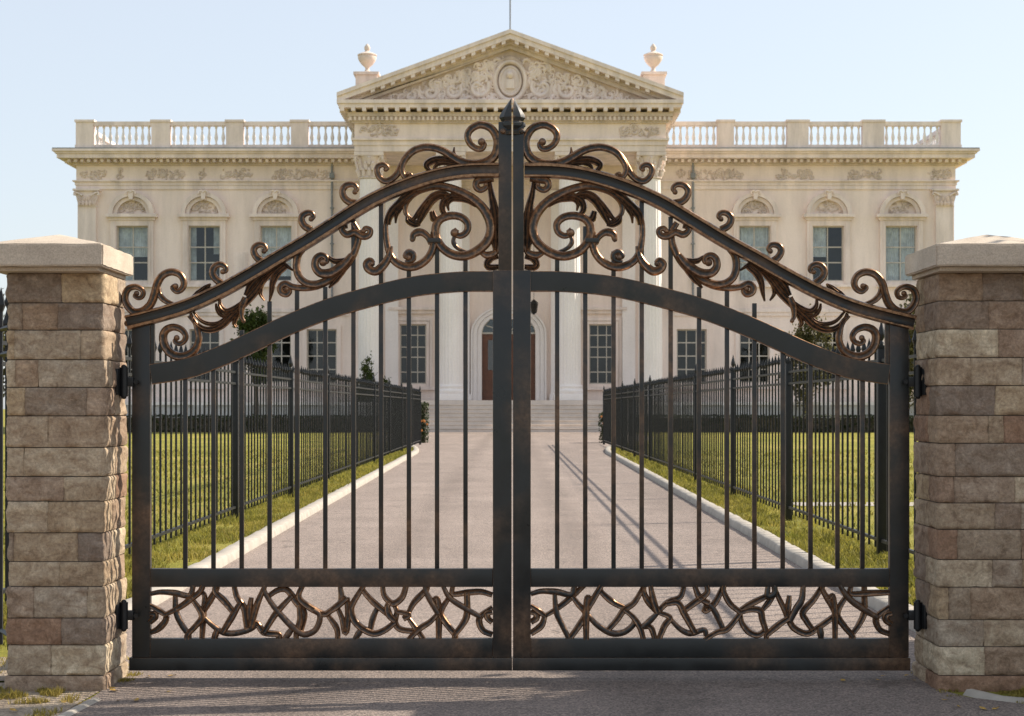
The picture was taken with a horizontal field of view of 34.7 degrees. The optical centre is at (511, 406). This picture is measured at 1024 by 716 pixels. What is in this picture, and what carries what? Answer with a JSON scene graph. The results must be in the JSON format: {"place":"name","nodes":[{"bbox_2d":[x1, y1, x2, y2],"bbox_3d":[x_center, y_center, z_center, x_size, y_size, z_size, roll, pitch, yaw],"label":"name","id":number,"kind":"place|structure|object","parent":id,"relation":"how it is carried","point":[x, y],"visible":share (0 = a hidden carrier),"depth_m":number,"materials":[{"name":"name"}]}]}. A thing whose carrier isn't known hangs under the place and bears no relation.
{"place":"outdoors","nodes":[
{"label":"outdoors","id":0,"kind":"place"},
{"bbox_2d":[0,409,1023,715],"bbox_3d":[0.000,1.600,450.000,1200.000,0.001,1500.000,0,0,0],"label":"ground","id":1,"kind":"structure","parent":0,"point":[304,441],"depth_m":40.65,"materials":[{"name":"green plant"}]},
{"bbox_2d":[2,288,4,396],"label":"tree","id":2,"kind":"object","parent":1,"relation":"on","point":[3,359],"visible":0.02,"depth_m":101.45,"materials":[{"name":"green plant"}]},
{"bbox_2d":[0,682,98,715],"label":"gravel verge","id":3,"kind":"structure","parent":1,"relation":"on","point":[27,709],"depth_m":8.79,"materials":[{"name":"grey gravel"}]},
{"bbox_2d":[0,657,128,680],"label":"gravel strip","id":4,"kind":"object","parent":1,"relation":"on","point":[3,674],"visible":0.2,"depth_m":9.83,"materials":[{"name":"gravel"}]},
{"bbox_2d":[0,235,132,691],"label":"stone pillar","id":5,"kind":"structure","parent":1,"relation":"on","point":[67,456],"depth_m":9.21,"materials":[{"name":"stone"}]},
{"bbox_2d":[115,98,511,670],"bbox_3d":[-1.148,-0.134,9.565,2.297,3.346,0.190,0,0,0],"label":"gate leaf","id":6,"kind":"object","parent":5,"relation":"attached to","point":[286,652],"visible":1,"depth_m":9.58,"materials":[{"name":"brown paint"}]},
{"bbox_2d":[58,698,100,715],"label":"kerb","id":7,"kind":"structure","parent":1,"relation":"on","point":[80,707],"depth_m":8.63,"materials":[{"name":"concrete"}]},
{"bbox_2d":[0,288,420,649],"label":"iron fence","id":8,"kind":"object","parent":1,"relation":"on","point":[394,419],"visible":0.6,"depth_m":25.41,"materials":[{"name":"black metal"}]},
{"bbox_2d":[5,445,418,669],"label":"kerb","id":9,"kind":"structure","parent":1,"relation":"on","point":[229,554],"depth_m":20.27,"materials":[{"name":"concrete"}]},
{"bbox_2d":[124,414,347,431],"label":"box hedge","id":10,"kind":"object","parent":1,"relation":"on","point":[178,423],"visible":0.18,"depth_m":103.30,"materials":[{"name":"green plant"}]},
{"bbox_2d":[125,402,347,417],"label":"terrace wall","id":11,"kind":"structure","parent":1,"relation":"on","point":[173,408],"depth_m":105.80,"materials":[{"name":"stone"}]},
{"bbox_2d":[230,304,277,417],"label":"round tree","id":12,"kind":"object","parent":1,"relation":"on","point":[252,322],"visible":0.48,"depth_m":104.89,"materials":[{"name":"green plant"}]},
{"bbox_2d":[359,351,374,380],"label":"conical topiary","id":13,"kind":"object","parent":1,"relation":"on","point":[367,374],"visible":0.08,"depth_m":106.99,"materials":[{"name":"green plant"}]},
{"bbox_2d":[421,401,429,442],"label":"flowering shrub","id":14,"kind":"object","parent":1,"relation":"on","point":[425,421],"visible":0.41,"depth_m":72.52,"materials":[{"name":"green plant"}]},
{"bbox_2d":[0,447,915,648],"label":"grass","id":15,"kind":"structure","parent":1,"relation":"on","point":[680,479],"depth_m":24.62,"materials":[{"name":"green plant"}]},
{"bbox_2d":[52,29,979,431],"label":"mansion","id":16,"kind":"structure","parent":1,"relation":"on","point":[194,211],"depth_m":114.75,"materials":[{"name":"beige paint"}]},
{"bbox_2d":[105,190,157,286],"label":"window","id":17,"kind":"structure","parent":16,"relation":"in","point":[135,231],"depth_m":114.79,"materials":[{"name":"stone"}]},
{"bbox_2d":[125,326,152,388],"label":"window","id":18,"kind":"structure","parent":16,"relation":"in","point":[126,329],"depth_m":115.21,"materials":[{"name":"stone"}]},
{"bbox_2d":[177,190,229,286],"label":"window","id":19,"kind":"structure","parent":16,"relation":"in","point":[191,222],"depth_m":114.79,"materials":[{"name":"stone"}]},
{"bbox_2d":[185,325,223,388],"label":"window","id":20,"kind":"structure","parent":16,"relation":"in","point":[189,328],"depth_m":114.90,"materials":[{"name":"stone"}]},
{"bbox_2d":[249,190,299,286],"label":"window","id":21,"kind":"structure","parent":16,"relation":"in","point":[278,229],"depth_m":114.79,"materials":[{"name":"stone"}]},
{"bbox_2d":[258,334,294,388],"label":"window","id":22,"kind":"structure","parent":16,"relation":"in","point":[292,338],"depth_m":114.90,"materials":[{"name":"stone"}]},
{"bbox_2d":[300,325,341,388],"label":"window","id":23,"kind":"structure","parent":16,"relation":"in","point":[305,333],"depth_m":114.90,"materials":[{"name":"beige paint"}]},
{"bbox_2d":[388,307,434,389],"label":"window","id":24,"kind":"structure","parent":16,"relation":"in","point":[401,310],"depth_m":114.93,"materials":[{"name":"stone"}]},
{"bbox_2d":[471,306,546,399],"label":"doorway","id":25,"kind":"structure","parent":16,"relation":"in","point":[481,342],"depth_m":114.90,"materials":[{"name":"white stone"}]},
{"bbox_2d":[509,0,510,28],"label":"flagpole","id":26,"kind":"object","parent":16,"relation":"on","point":[509,14],"visible":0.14,"depth_m":108.56,"materials":[{"name":"white metal"}]},
{"bbox_2d":[531,299,537,314],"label":"hanging lantern","id":27,"kind":"object","parent":16,"relation":"hanging from","point":[534,304],"visible":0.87,"depth_m":113.35,"materials":[{"name":"black metal"}]},
{"bbox_2d":[581,307,626,389],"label":"window","id":28,"kind":"structure","parent":16,"relation":"in","point":[591,310],"depth_m":114.93,"materials":[{"name":"stone"}]},
{"bbox_2d":[673,325,710,388],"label":"window","id":29,"kind":"structure","parent":16,"relation":"in","point":[676,328],"depth_m":114.90,"materials":[{"name":"beige paint"}]},
{"bbox_2d":[731,190,780,286],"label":"window","id":30,"kind":"structure","parent":16,"relation":"in","point":[755,230],"depth_m":114.79,"materials":[{"name":"stone"}]},
{"bbox_2d":[735,325,776,388],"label":"window","id":31,"kind":"structure","parent":16,"relation":"in","point":[737,336],"depth_m":114.90,"materials":[{"name":"stone"}]},
{"bbox_2d":[802,190,854,286],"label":"window","id":32,"kind":"structure","parent":16,"relation":"in","point":[817,224],"depth_m":114.79,"materials":[{"name":"stone"}]},
{"bbox_2d":[812,325,849,388],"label":"window","id":33,"kind":"structure","parent":16,"relation":"in","point":[845,331],"depth_m":114.90,"materials":[{"name":"stone"}]},
{"bbox_2d":[875,190,928,286],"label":"window","id":34,"kind":"structure","parent":16,"relation":"in","point":[897,231],"depth_m":114.90,"materials":[{"name":"stone"}]},
{"bbox_2d":[598,412,602,442],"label":"flowering shrub","id":35,"kind":"object","parent":1,"relation":"on","point":[600,424],"visible":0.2,"depth_m":72.61,"materials":[{"name":"green plant"}]},
{"bbox_2d":[603,323,916,561],"bbox_3d":[3.470,0.350,39.605,0.973,2.540,59.904,0,0,0],"label":"iron fence","id":36,"kind":"object","parent":1,"relation":"on","point":[655,419],"visible":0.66,"depth_m":25.14,"materials":[{"name":"black metal"}]},
{"bbox_2d":[605,445,915,632],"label":"kerb","id":37,"kind":"structure","parent":1,"relation":"on","point":[793,553],"depth_m":19.68,"materials":[{"name":"concrete"}]},
{"bbox_2d":[677,414,913,431],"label":"box hedge","id":38,"kind":"object","parent":1,"relation":"on","point":[866,423],"visible":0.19,"depth_m":103.30,"materials":[{"name":"green plant"}]},
{"bbox_2d":[677,402,913,417],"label":"terrace wall","id":39,"kind":"structure","parent":1,"relation":"on","point":[866,408],"depth_m":105.80,"materials":[{"name":"stone"}]},
{"bbox_2d":[775,303,836,417],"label":"garden tree","id":40,"kind":"object","parent":1,"relation":"on","point":[808,336],"visible":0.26,"depth_m":104.91,"materials":[{"name":"green plant"}]},
{"bbox_2d":[899,279,917,414],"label":"slender tree","id":41,"kind":"object","parent":1,"relation":"on","point":[911,332],"visible":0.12,"depth_m":103.41,"materials":[{"name":"green plant"}]},
{"bbox_2d":[905,235,1023,691],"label":"stone pillar","id":42,"kind":"structure","parent":1,"relation":"on","point":[968,466],"depth_m":9.21,"materials":[{"name":"stone"}]},
{"bbox_2d":[512,99,926,670],"bbox_3d":[1.201,-0.134,9.565,2.396,3.346,0.190,0,0,0],"label":"gate leaf","id":43,"kind":"object","parent":42,"relation":"attached to","point":[659,652],"visible":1,"depth_m":9.58,"materials":[{"name":"brown paint"}]},
{"bbox_2d":[963,689,1023,702],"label":"kerb","id":44,"kind":"structure","parent":1,"relation":"on","point":[973,693],"depth_m":8.95,"materials":[{"name":"concrete"}]},
{"bbox_2d":[0,0,1023,408],"label":"sky","id":45,"kind":"structure","parent":0,"point":[62,62],"materials":[{"name":"blue"}]},
{"bbox_2d":[125,432,916,668],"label":"driveway","id":46,"kind":"structure","parent":0,"point":[603,612],"depth_m":18.86,"materials":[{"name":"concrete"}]},
{"bbox_2d":[57,670,1023,715],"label":"road","id":47,"kind":"structure","parent":0,"point":[526,693],"depth_m":9.06,"materials":[{"name":"grey asphalt"}]},
{"bbox_2d":[793,502,913,505],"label":"footpath","id":48,"kind":"structure","parent":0,"point":[866,504],"depth_m":27.03,"materials":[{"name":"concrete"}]}
]}

